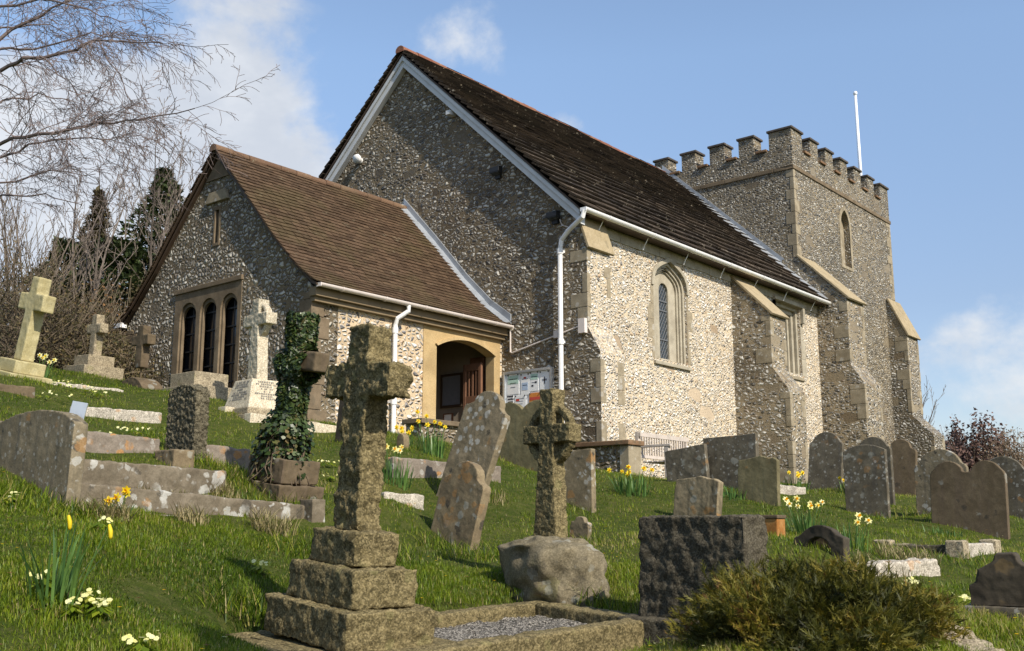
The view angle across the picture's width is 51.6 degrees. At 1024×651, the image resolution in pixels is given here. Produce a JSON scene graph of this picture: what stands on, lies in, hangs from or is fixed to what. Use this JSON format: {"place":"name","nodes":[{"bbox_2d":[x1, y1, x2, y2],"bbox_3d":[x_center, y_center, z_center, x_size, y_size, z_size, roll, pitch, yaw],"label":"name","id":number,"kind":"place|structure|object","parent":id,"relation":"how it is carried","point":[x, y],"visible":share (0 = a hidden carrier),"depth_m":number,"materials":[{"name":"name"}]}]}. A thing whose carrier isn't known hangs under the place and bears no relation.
{"place":"outdoors","nodes":[
{"label":"outdoors","id":0,"kind":"place"},
{"bbox_2d":[0,357,1023,650],"bbox_3d":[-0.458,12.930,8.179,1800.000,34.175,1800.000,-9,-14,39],"label":"ground","id":1,"kind":"structure","parent":0,"point":[146,591],"depth_m":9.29,"materials":[{"name":"plant"}]},
{"bbox_2d":[0,383,34,397],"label":"kerb","id":2,"kind":"structure","parent":1,"relation":"on","point":[27,391],"depth_m":11.17,"materials":[{"name":"brown stone"}]},
{"bbox_2d":[0,276,56,383],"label":"stone cross","id":3,"kind":"object","parent":1,"relation":"on","point":[37,302],"visible":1,"depth_m":12.42,"materials":[{"name":"stone"}]},
{"bbox_2d":[0,410,87,507],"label":"headstone","id":4,"kind":"object","parent":1,"relation":"on","point":[42,449],"visible":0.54,"depth_m":7.18,"materials":[{"name":"grey stone"}]},
{"bbox_2d":[69,401,87,419],"bbox_3d":[-3.013,0.645,7.311,0.110,0.240,0.013,9,-15,5],"label":"grave marker","id":5,"kind":"object","parent":4,"relation":"attached to","point":[79,408],"visible":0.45,"depth_m":7.32,"materials":[{"name":"white stone"}]},
{"bbox_2d":[34,353,57,379],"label":"daffodil clump","id":6,"kind":"object","parent":1,"relation":"on","point":[45,356],"visible":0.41,"depth_m":13.10,"materials":[{"name":"yellow plant"}]},
{"bbox_2d":[0,204,116,345],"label":"shrub","id":7,"kind":"object","parent":1,"relation":"on","point":[26,262],"visible":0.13,"depth_m":20.52,"materials":[{"name":"brown plant"}]},
{"bbox_2d":[28,235,91,323],"bbox_3d":[-10.184,-0.219,23.606,2.829,3.527,2.471,-1,-11,3],"label":"conifer tree","id":8,"kind":"object","parent":1,"relation":"on","point":[67,249],"visible":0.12,"depth_m":23.40,"materials":[{"name":"green plant"}]},
{"bbox_2d":[9,515,112,607],"bbox_3d":[-1.954,1.032,4.636,0.381,0.399,0.548,3,-11,-14],"label":"daffodil clump","id":9,"kind":"object","parent":1,"relation":"on","point":[72,575],"visible":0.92,"depth_m":4.59,"materials":[{"name":"green plant"}]},
{"bbox_2d":[0,242,128,326],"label":"shrub","id":10,"kind":"object","parent":1,"relation":"on","point":[69,283],"visible":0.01,"depth_m":21.65,"materials":[{"name":"brown plant"}]},
{"bbox_2d":[2,278,134,371],"bbox_3d":[-7.685,0.245,18.750,3.376,1.962,3.545,-9,-14,39],"label":"shrub","id":11,"kind":"object","parent":1,"relation":"on","point":[109,324],"visible":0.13,"depth_m":18.25,"materials":[{"name":"brown plant"}]},
{"bbox_2d":[0,239,137,368],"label":"shrub","id":12,"kind":"object","parent":1,"relation":"on","point":[5,350],"visible":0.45,"depth_m":17.47,"materials":[{"name":"brown plant"}]},
{"bbox_2d":[56,596,83,616],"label":"primrose clump","id":13,"kind":"object","parent":1,"relation":"on","point":[74,608],"visible":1,"depth_m":4.45,"materials":[{"name":"green plant"}]},
{"bbox_2d":[0,150,143,315],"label":"bare tree","id":14,"kind":"object","parent":1,"relation":"on","point":[4,216],"visible":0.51,"depth_m":21.66,"materials":[{"name":"brown plant"}]},
{"bbox_2d":[52,381,122,391],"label":"kerb","id":15,"kind":"structure","parent":1,"relation":"on","point":[80,386],"depth_m":13.00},
{"bbox_2d":[75,588,102,607],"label":"primrose clump","id":16,"kind":"object","parent":1,"relation":"on","point":[86,603],"visible":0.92,"depth_m":4.59,"materials":[{"name":"plant"}]},
{"bbox_2d":[43,156,141,318],"bbox_3d":[-7.773,-1.128,20.785,2.522,4.979,2.234,-9,-14,39],"label":"bare tree","id":17,"kind":"object","parent":1,"relation":"on","point":[85,247],"visible":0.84,"depth_m":20.67,"materials":[{"name":"brown plant"}]},
{"bbox_2d":[68,185,116,311],"bbox_3d":[-9.853,-0.828,24.727,1.768,4.983,1.798,-9,-14,39],"label":"conifer tree","id":18,"kind":"object","parent":1,"relation":"on","point":[94,215],"visible":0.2,"depth_m":24.81,"materials":[{"name":"green plant"}]},
{"bbox_2d":[63,314,123,379],"bbox_3d":[-6.551,0.476,16.618,0.660,1.301,0.660,-5,-12,40],"label":"stone cross","id":19,"kind":"object","parent":1,"relation":"on","point":[93,361],"visible":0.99,"depth_m":16.52,"materials":[{"name":"grey stone"}]},
{"bbox_2d":[67,267,130,348],"bbox_3d":[-7.653,0.089,19.831,2.309,2.484,2.226,-9,-14,39],"label":"shrub","id":20,"kind":"object","parent":1,"relation":"on","point":[105,295],"visible":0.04,"depth_m":19.78,"materials":[{"name":"plant"}]},
{"bbox_2d":[83,597,114,617],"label":"primrose clump","id":21,"kind":"object","parent":1,"relation":"on","point":[99,609],"visible":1,"depth_m":4.54,"materials":[{"name":"green plant"}]},
{"bbox_2d":[51,236,155,330],"bbox_3d":[-8.640,-0.150,22.533,4.500,3.529,3.863,2,-11,-11],"label":"conifer tree","id":22,"kind":"object","parent":1,"relation":"on","point":[136,263],"visible":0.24,"depth_m":22.08,"materials":[{"name":"green plant"}]},
{"bbox_2d":[58,326,163,383],"bbox_3d":[-6.513,0.591,17.421,1.937,1.147,1.765,3,-11,-17],"label":"shrub","id":23,"kind":"object","parent":1,"relation":"on","point":[120,358],"visible":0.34,"depth_m":17.19,"materials":[{"name":"brown plant"}]},
{"bbox_2d":[69,406,161,422],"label":"kerb","id":24,"kind":"structure","parent":1,"relation":"on","point":[136,415],"depth_m":11.58,"materials":[{"name":"stone"}]},
{"bbox_2d":[103,486,134,518],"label":"daffodil clump","id":25,"kind":"object","parent":1,"relation":"on","point":[126,492],"visible":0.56,"depth_m":7.01,"materials":[{"name":"yellow plant"}]},
{"bbox_2d":[86,431,159,453],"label":"kerb","id":26,"kind":"structure","parent":1,"relation":"on","point":[102,442],"depth_m":9.13,"materials":[{"name":"stone"}]},
{"bbox_2d":[98,268,148,337],"bbox_3d":[-7.492,0.182,21.310,2.314,2.825,2.632,-9,-14,39],"label":"shrub","id":27,"kind":"object","parent":1,"relation":"on","point":[122,302],"visible":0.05,"depth_m":21.13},
{"bbox_2d":[0,0,277,266],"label":"birch tree","id":28,"kind":"object","parent":1,"relation":"on","point":[104,123],"visible":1,"depth_m":14.14,"materials":[{"name":"brown plant"}]},
{"bbox_2d":[121,633,158,650],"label":"primrose clump","id":29,"kind":"object","parent":1,"relation":"on","point":[130,641],"visible":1,"depth_m":4.24,"materials":[{"name":"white plant"}]},
{"bbox_2d":[122,377,162,390],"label":"rounded plinth","id":30,"kind":"structure","parent":1,"relation":"on","point":[145,383],"depth_m":14.99,"materials":[{"name":"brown stone"}]},
{"bbox_2d":[131,325,155,377],"bbox_3d":[-5.366,0.438,15.362,0.446,0.884,0.139,-6,-12,40],"label":"stone cross","id":31,"kind":"object","parent":30,"relation":"on","point":[144,339],"visible":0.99,"depth_m":15.31,"materials":[{"name":"brown stone"}]},
{"bbox_2d":[107,167,184,308],"bbox_3d":[-9.249,-1.133,26.546,3.628,6.034,3.275,-2,-11,8],"label":"conifer tree","id":32,"kind":"object","parent":1,"relation":"on","point":[164,186],"visible":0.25,"depth_m":26.71,"materials":[{"name":"green plant"}]},
{"bbox_2d":[98,94,204,298],"bbox_3d":[-7.388,-1.371,22.269,3.234,6.114,2.790,-9,-14,39],"label":"bare tree","id":33,"kind":"object","parent":1,"relation":"on","point":[152,223],"visible":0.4,"depth_m":22.33,"materials":[{"name":"brown plant"}]},
{"bbox_2d":[82,459,226,493],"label":"kerb","id":34,"kind":"structure","parent":1,"relation":"on","point":[132,475],"depth_m":8.01,"materials":[{"name":"stone"}]},
{"bbox_2d":[143,165,183,250],"bbox_3d":[-7.886,-0.903,24.548,2.794,5.784,2.142,-9,-14,39],"label":"bare tree","id":35,"kind":"object","parent":1,"relation":"on","point":[160,210],"visible":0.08,"depth_m":24.18,"materials":[{"name":"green plant"}]},
{"bbox_2d":[155,449,194,467],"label":"footing block","id":36,"kind":"structure","parent":1,"relation":"on","point":[177,457],"depth_m":9.00,"materials":[{"name":"beige stone"}]},
{"bbox_2d":[164,384,209,458],"bbox_3d":[-2.978,1.026,9.681,0.490,0.991,0.175,-9,-14,39],"label":"headstone","id":37,"kind":"object","parent":1,"relation":"on","point":[187,416],"visible":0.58,"depth_m":9.61,"materials":[{"name":"stone"}]},
{"bbox_2d":[80,482,304,519],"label":"kerb","id":38,"kind":"structure","parent":1,"relation":"on","point":[156,500],"depth_m":7.70,"materials":[{"name":"stone"}]},
{"bbox_2d":[162,371,231,400],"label":"stepped plinth","id":39,"kind":"structure","parent":1,"relation":"on","point":[216,384],"depth_m":14.35,"materials":[{"name":"grey stone"}]},
{"bbox_2d":[206,445,249,469],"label":"kerb","id":40,"kind":"structure","parent":1,"relation":"on","point":[241,456],"depth_m":9.79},
{"bbox_2d":[218,406,335,432],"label":"grave kerb","id":41,"kind":"structure","parent":1,"relation":"on","point":[256,418],"depth_m":13.20,"materials":[{"name":"white stone"}]},
{"bbox_2d":[225,299,277,415],"bbox_3d":[-3.257,0.538,13.565,0.660,1.776,0.660,-10,-15,43],"label":"pale wheel cross","id":42,"kind":"object","parent":41,"relation":"on","point":[254,391],"visible":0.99,"depth_m":13.46,"materials":[{"name":"white stone"}]},
{"bbox_2d":[244,309,329,502],"bbox_3d":[-1.922,0.727,9.158,0.673,1.735,0.576,2,-7,41],"label":"ivy cross","id":43,"kind":"object","parent":1,"relation":"on","point":[281,452],"visible":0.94,"depth_m":9.02,"materials":[{"name":"plant"}]},
{"bbox_2d":[300,499,324,522],"bbox_3d":[-1.627,1.691,8.605,0.171,0.548,0.149,-9,-14,39],"label":"kerb post","id":44,"kind":"object","parent":1,"relation":"on","point":[314,512],"visible":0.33,"depth_m":8.58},
{"bbox_2d":[335,400,343,442],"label":"headstone","id":45,"kind":"object","parent":1,"relation":"on","point":[339,421],"visible":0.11,"depth_m":12.21,"materials":[{"name":"stone"}]},
{"bbox_2d":[382,444,414,490],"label":"daffodil clump","id":46,"kind":"object","parent":1,"relation":"on","point":[387,475],"visible":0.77,"depth_m":10.68,"materials":[{"name":"green plant"}]},
{"bbox_2d":[381,492,423,509],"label":"kerb","id":47,"kind":"structure","parent":1,"relation":"on","point":[414,500],"depth_m":9.79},
{"bbox_2d":[397,433,408,447],"bbox_3d":[-1.288,1.484,12.479,0.127,0.426,0.097,-9,-14,39],"label":"footstone","id":48,"kind":"object","parent":1,"relation":"on","point":[402,438],"visible":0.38,"depth_m":12.47,"materials":[{"name":"beige stone"}]},
{"bbox_2d":[394,425,420,448],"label":"daffodil clump","id":49,"kind":"object","parent":1,"relation":"on","point":[401,430],"visible":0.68,"depth_m":12.66,"materials":[{"name":"yellow plant"}]},
{"bbox_2d":[409,409,451,457],"bbox_3d":[-0.954,1.296,12.554,0.472,0.609,0.465,-9,-14,39],"label":"daffodil clump","id":50,"kind":"object","parent":1,"relation":"on","point":[435,448],"visible":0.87,"depth_m":12.51,"materials":[{"name":"green plant"}]},
{"bbox_2d":[402,418,459,443],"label":"porch bench wall","id":51,"kind":"structure","parent":1,"relation":"on","point":[450,431],"depth_m":14.84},
{"bbox_2d":[232,600,643,650],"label":"grave kerb","id":52,"kind":"structure","parent":1,"relation":"on","point":[537,625],"depth_m":6.01,"materials":[{"name":"stone"}]},
{"bbox_2d":[264,323,435,650],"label":"stone cross","id":53,"kind":"object","parent":52,"relation":"on","point":[352,586],"visible":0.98,"depth_m":5.39,"materials":[{"name":"stone"}]},
{"bbox_2d":[386,456,500,482],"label":"kerb","id":54,"kind":"structure","parent":1,"relation":"on","point":[423,468],"depth_m":11.19,"materials":[{"name":"stone"}]},
{"bbox_2d":[431,461,490,549],"bbox_3d":[-0.469,1.706,9.038,0.098,1.103,0.565,19,-10,-41],"label":"headstone","id":55,"kind":"object","parent":1,"relation":"on","point":[462,503],"visible":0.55,"depth_m":8.99,"materials":[{"name":"grey stone"}]},
{"bbox_2d":[436,391,509,496],"bbox_3d":[-0.434,1.451,10.518,0.089,1.664,0.648,24,-9,-42],"label":"headstone","id":56,"kind":"object","parent":1,"relation":"on","point":[484,423],"visible":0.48,"depth_m":10.52,"materials":[{"name":"stone"}]},
{"bbox_2d":[74,479,944,579],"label":"dry grass","id":57,"kind":"structure","parent":1,"relation":"on","point":[279,526],"depth_m":7.79,"materials":[{"name":"plant"}]},
{"bbox_2d":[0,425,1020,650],"bbox_3d":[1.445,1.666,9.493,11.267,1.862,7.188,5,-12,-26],"label":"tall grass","id":58,"kind":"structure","parent":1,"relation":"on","point":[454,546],"depth_m":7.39,"materials":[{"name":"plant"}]},
{"bbox_2d":[0,477,1023,650],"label":"grass","id":59,"kind":"structure","parent":1,"relation":"on","point":[182,640],"depth_m":5.69,"materials":[{"name":"plant"}]},
{"bbox_2d":[499,400,539,470],"bbox_3d":[0.158,1.660,14.289,0.933,1.283,0.104,-9,-16,39],"label":"headstone","id":60,"kind":"object","parent":1,"relation":"on","point":[515,449],"visible":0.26,"depth_m":14.32,"materials":[{"name":"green stone"}]},
{"bbox_2d":[113,45,944,483],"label":"church","id":61,"kind":"structure","parent":1,"relation":"on","point":[723,293],"depth_m":19.33,"materials":[{"name":"grey stone"}]},
{"bbox_2d":[171,274,243,387],"bbox_3d":[-4.821,0.269,16.785,1.850,1.910,0.180,-9,-14,39],"label":"porch window","id":62,"kind":"structure","parent":61,"relation":"in","point":[213,297],"depth_m":16.84,"materials":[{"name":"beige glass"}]},
{"bbox_2d":[205,188,229,246],"bbox_3d":[-4.739,-1.719,17.037,0.614,0.910,0.110,-9,-14,39],"label":"slit window","id":63,"kind":"structure","parent":61,"relation":"in","point":[220,195],"depth_m":17.03,"materials":[{"name":"beige stone"}]},
{"bbox_2d":[422,325,499,420],"bbox_3d":[-1.320,1.480,17.763,1.415,2.600,1.878,-9,-14,39],"label":"porch doorway","id":64,"kind":"structure","parent":61,"relation":"in","point":[453,387],"depth_m":18.08,"materials":[{"name":"beige stone"}]},
{"bbox_2d":[489,166,501,179],"bbox_3d":[-0.278,-2.735,18.902,0.220,0.209,0.150,-9,-14,39],"label":"floodlight","id":65,"kind":"object","parent":61,"relation":"attached to","point":[496,171],"visible":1,"depth_m":18.87,"materials":[{"name":"black metal"}]},
{"bbox_2d":[503,367,553,406],"bbox_3d":[0.271,1.099,17.738,1.060,0.720,0.080,-9,-14,39],"label":"notice board","id":66,"kind":"object","parent":61,"relation":"attached to","point":[522,387],"visible":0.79,"depth_m":17.76,"materials":[{"name":"paper"}]},
{"bbox_2d":[546,210,559,224],"bbox_3d":[0.704,-1.829,17.892,0.220,0.209,0.150,-9,-14,39],"label":"floodlight","id":67,"kind":"object","parent":61,"relation":"attached to","point":[553,217],"visible":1,"depth_m":17.85,"materials":[{"name":"black metal"}]},
{"bbox_2d":[647,257,692,370],"bbox_3d":[2.843,-0.237,19.687,0.347,2.079,1.560,-9,-14,39],"label":"window","id":68,"kind":"structure","parent":61,"relation":"in","point":[666,325],"depth_m":19.86,"materials":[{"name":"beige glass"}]},
{"bbox_2d":[772,295,806,381],"bbox_3d":[6.063,0.328,23.474,0.385,1.740,1.560,-9,-14,39],"label":"window","id":69,"kind":"structure","parent":61,"relation":"in","point":[791,330],"depth_m":23.80,"materials":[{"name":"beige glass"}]},
{"bbox_2d":[839,206,853,271],"bbox_3d":[8.708,-2.300,27.893,0.212,1.729,0.770,-9,-14,39],"label":"lancet window","id":70,"kind":"structure","parent":61,"relation":"in","point":[843,208],"depth_m":27.97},
{"bbox_2d":[853,91,861,175],"bbox_3d":[10.063,-4.831,30.643,0.128,4.160,0.128,-9,-14,39],"label":"flagpole","id":71,"kind":"object","parent":61,"relation":"on","point":[857,133],"visible":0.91,"depth_m":30.76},
{"bbox_2d":[497,388,610,606],"bbox_3d":[0.295,1.251,7.335,0.638,1.635,0.970,12,-15,-43],"label":"wheel cross","id":72,"kind":"object","parent":1,"relation":"on","point":[549,559],"visible":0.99,"depth_m":7.20,"materials":[{"name":"stone"}]},
{"bbox_2d":[564,448,595,512],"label":"headstone","id":73,"kind":"object","parent":1,"relation":"on","point":[580,475],"visible":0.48,"depth_m":11.49,"materials":[{"name":"stone"}]},
{"bbox_2d":[570,516,591,541],"bbox_3d":[0.601,1.968,9.387,0.203,0.541,0.064,-1,-9,40],"label":"footstone","id":74,"kind":"object","parent":1,"relation":"on","point":[580,525],"visible":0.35,"depth_m":9.38,"materials":[{"name":"stone"}]},
{"bbox_2d":[574,440,643,474],"bbox_3d":[0.577,2.200,16.264,3.200,0.700,0.420,-9,-14,39],"label":"chest tomb","id":75,"kind":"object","parent":1,"relation":"on","point":[616,455],"depth_m":15.35,"materials":[{"name":"stone"}]},
{"bbox_2d":[607,464,656,497],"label":"daffodil clump","id":76,"kind":"object","parent":1,"relation":"on","point":[630,488],"visible":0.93,"depth_m":12.28,"materials":[{"name":"green plant"}]},
{"bbox_2d":[618,614,699,648],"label":"plinth slab","id":77,"kind":"structure","parent":1,"relation":"on","point":[654,626],"depth_m":6.07,"materials":[{"name":"stone"}]},
{"bbox_2d":[638,514,768,617],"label":"granite block","id":78,"kind":"structure","parent":77,"relation":"on","point":[674,550],"depth_m":6.12,"materials":[{"name":"stone"}]},
{"bbox_2d":[635,432,688,477],"bbox_3d":[2.702,2.273,17.227,0.650,1.020,1.520,-9,-14,39],"label":"bench","id":79,"kind":"object","parent":1,"relation":"on","point":[682,442],"visible":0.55,"depth_m":17.12,"materials":[{"name":"white wood"}]},
{"bbox_2d":[665,444,709,481],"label":"headstone","id":80,"kind":"object","parent":1,"relation":"on","point":[687,462],"visible":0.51,"depth_m":13.32,"materials":[{"name":"grey stone"}]},
{"bbox_2d":[673,476,722,515],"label":"headstone","id":81,"kind":"object","parent":1,"relation":"on","point":[699,496],"visible":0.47,"depth_m":11.01,"materials":[{"name":"stone"}]},
{"bbox_2d":[703,433,758,488],"bbox_3d":[2.732,1.879,13.155,0.733,1.021,0.085,-10,-17,39],"label":"headstone","id":82,"kind":"object","parent":1,"relation":"on","point":[726,454],"visible":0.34,"depth_m":13.17,"materials":[{"name":"grey stone"}]},
{"bbox_2d":[723,484,746,500],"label":"daffodil clump","id":83,"kind":"object","parent":1,"relation":"on","point":[725,492],"visible":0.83,"depth_m":12.11,"materials":[{"name":"green plant"}]},
{"bbox_2d":[738,456,780,505],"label":"headstone","id":84,"kind":"object","parent":1,"relation":"on","point":[758,477],"visible":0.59,"depth_m":12.02,"materials":[{"name":"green stone"}]},
{"bbox_2d":[761,515,785,536],"bbox_3d":[2.182,1.692,8.839,0.170,0.215,0.170,-9,-14,39],"label":"flower pot","id":85,"kind":"object","parent":1,"relation":"on","point":[774,523],"visible":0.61,"depth_m":8.78,"materials":[{"name":"orange ceramic"}]},
{"bbox_2d":[780,484,805,494],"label":"kerb","id":86,"kind":"structure","parent":1,"relation":"on","point":[790,490],"depth_m":14.52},
{"bbox_2d":[780,471,813,490],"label":"daffodil clump","id":87,"kind":"object","parent":1,"relation":"on","point":[798,475],"visible":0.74,"depth_m":15.30,"materials":[{"name":"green plant"}]},
{"bbox_2d":[778,495,828,533],"bbox_3d":[2.581,1.708,9.438,0.480,0.386,0.506,-3,-11,14],"label":"daffodil clump","id":88,"kind":"object","parent":1,"relation":"on","point":[807,522],"visible":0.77,"depth_m":9.37,"materials":[{"name":"green plant"}]},
{"bbox_2d":[794,525,849,561],"bbox_3d":[2.297,1.645,7.862,0.098,0.317,0.428,16,-18,-42],"label":"arched memorial","id":89,"kind":"object","parent":1,"relation":"on","point":[837,541],"visible":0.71,"depth_m":7.80,"materials":[{"name":"stone"}]},
{"bbox_2d":[808,432,843,489],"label":"headstone","id":90,"kind":"object","parent":1,"relation":"on","point":[826,465],"visible":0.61,"depth_m":15.58,"materials":[{"name":"grey stone"}]},
{"bbox_2d":[662,547,990,650],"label":"juniper bush","id":91,"kind":"object","parent":1,"relation":"on","point":[783,605],"visible":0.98,"depth_m":4.64,"materials":[{"name":"plant"}]},
{"bbox_2d":[830,512,872,552],"bbox_3d":[2.748,1.677,8.554,0.370,0.338,0.474,-9,-14,39],"label":"daffodil clump","id":92,"kind":"object","parent":1,"relation":"on","point":[862,542],"visible":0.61,"depth_m":8.49,"materials":[{"name":"green plant"}]},
{"bbox_2d":[843,444,890,518],"bbox_3d":[4.381,2.106,13.055,0.543,1.271,0.074,-10,-18,39],"label":"headstone","id":93,"kind":"object","parent":1,"relation":"on","point":[866,481],"visible":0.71,"depth_m":13.06,"materials":[{"name":"grey stone"}]},
{"bbox_2d":[860,437,895,504],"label":"headstone","id":94,"kind":"object","parent":1,"relation":"on","point":[879,442],"visible":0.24,"depth_m":14.47,"materials":[{"name":"grey stone"}]},
{"bbox_2d":[858,557,940,577],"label":"kerb","id":95,"kind":"structure","parent":1,"relation":"on","point":[928,567],"depth_m":7.82,"materials":[{"name":"stone"}]},
{"bbox_2d":[890,439,917,496],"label":"headstone","id":96,"kind":"object","parent":1,"relation":"on","point":[904,455],"visible":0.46,"depth_m":16.51,"materials":[{"name":"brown stone"}]},
{"bbox_2d":[922,377,945,423],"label":"bare tree","id":97,"kind":"object","parent":1,"relation":"on","point":[934,407],"visible":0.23,"depth_m":29.61,"materials":[{"name":"brown plant"}]},
{"bbox_2d":[873,539,1001,558],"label":"grave kerb","id":98,"kind":"structure","parent":1,"relation":"on","point":[982,545],"depth_m":9.02,"materials":[{"name":"grey stone"}]},
{"bbox_2d":[914,449,968,514],"bbox_3d":[5.203,2.005,12.786,0.623,1.020,0.085,-9,-16,39],"label":"headstone","id":99,"kind":"object","parent":1,"relation":"on","point":[930,461],"visible":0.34,"depth_m":12.88,"materials":[{"name":"grey stone"}]},
{"bbox_2d":[921,523,968,538],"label":"grass tuft","id":100,"kind":"object","parent":1,"relation":"on","point":[947,533],"visible":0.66,"depth_m":10.95,"materials":[{"name":"green plant"}]},
{"bbox_2d":[945,414,965,455],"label":"bushy tree","id":101,"kind":"object","parent":1,"relation":"on","point":[953,434],"visible":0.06,"depth_m":35.88,"materials":[{"name":"red plant"}]},
{"bbox_2d":[923,619,1004,650],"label":"kerb","id":102,"kind":"structure","parent":1,"relation":"on","point":[972,642],"depth_m":4.57,"materials":[{"name":"grey stone"}]},
{"bbox_2d":[930,460,1010,539],"bbox_3d":[5.020,2.088,11.606,0.802,1.202,0.083,-8,-15,39],"label":"headstone","id":103,"kind":"object","parent":1,"relation":"on","point":[975,498],"visible":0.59,"depth_m":11.58,"materials":[{"name":"grey stone"}]},
{"bbox_2d":[945,407,1021,470],"bbox_3d":[15.127,4.154,33.830,2.680,3.060,2.705,-9,-14,39],"label":"bushy tree","id":104,"kind":"object","parent":1,"relation":"on","point":[971,457],"visible":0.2,"depth_m":33.61,"materials":[{"name":"red plant"}]},
{"bbox_2d":[964,552,1023,620],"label":"dark memorial","id":105,"kind":"object","parent":1,"relation":"on","point":[998,584],"visible":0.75,"depth_m":5.35,"materials":[{"name":"stone"}]},
{"bbox_2d":[978,424,1023,466],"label":"bushy tree","id":106,"kind":"object","parent":1,"relation":"on","point":[1018,456],"visible":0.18,"depth_m":31.70,"materials":[{"name":"beige plant"}]},
{"bbox_2d":[989,456,1023,519],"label":"headstone","id":107,"kind":"object","parent":1,"relation":"on","point":[1012,468],"visible":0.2,"depth_m":12.99,"materials":[{"name":"grey stone"}]},
{"bbox_2d":[0,0,1023,463],"label":"sky","id":108,"kind":"structure","parent":0,"point":[938,84],"materials":[{"name":"blue"}]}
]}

